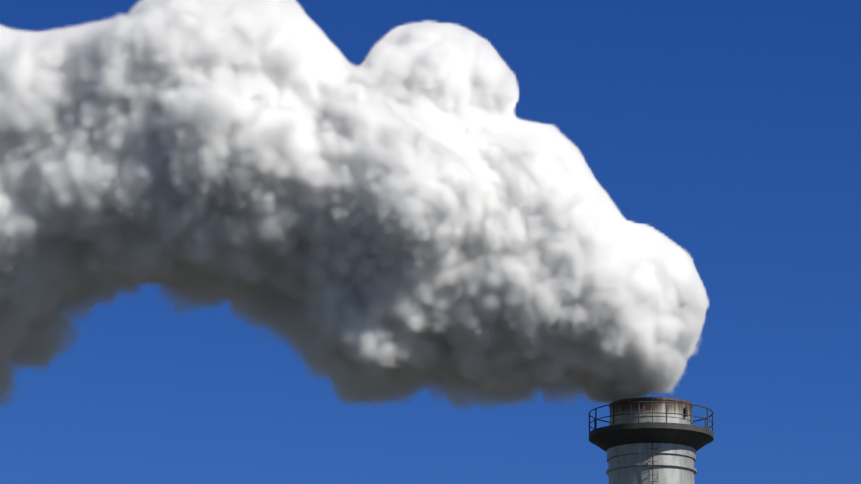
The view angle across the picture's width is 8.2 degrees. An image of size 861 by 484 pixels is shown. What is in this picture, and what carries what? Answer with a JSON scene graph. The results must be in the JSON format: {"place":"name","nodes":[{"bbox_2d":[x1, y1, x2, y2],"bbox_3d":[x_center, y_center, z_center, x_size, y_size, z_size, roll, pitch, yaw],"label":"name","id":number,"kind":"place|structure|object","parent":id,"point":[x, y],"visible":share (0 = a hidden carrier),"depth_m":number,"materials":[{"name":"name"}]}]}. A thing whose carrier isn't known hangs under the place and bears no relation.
{"place":"outdoors","nodes":[
{"label":"outdoors","id":0,"kind":"place"},
{"bbox_2d":[0,0,860,483],"label":"sky","id":1,"kind":"structure","parent":0,"point":[242,241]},
{"bbox_2d":[589,395,713,483],"bbox_3d":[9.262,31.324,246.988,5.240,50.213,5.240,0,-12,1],"label":"chimney stack","id":2,"kind":"object","parent":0,"point":[652,440],"visible":1,"depth_m":250.39,"materials":[{"name":"metal"}]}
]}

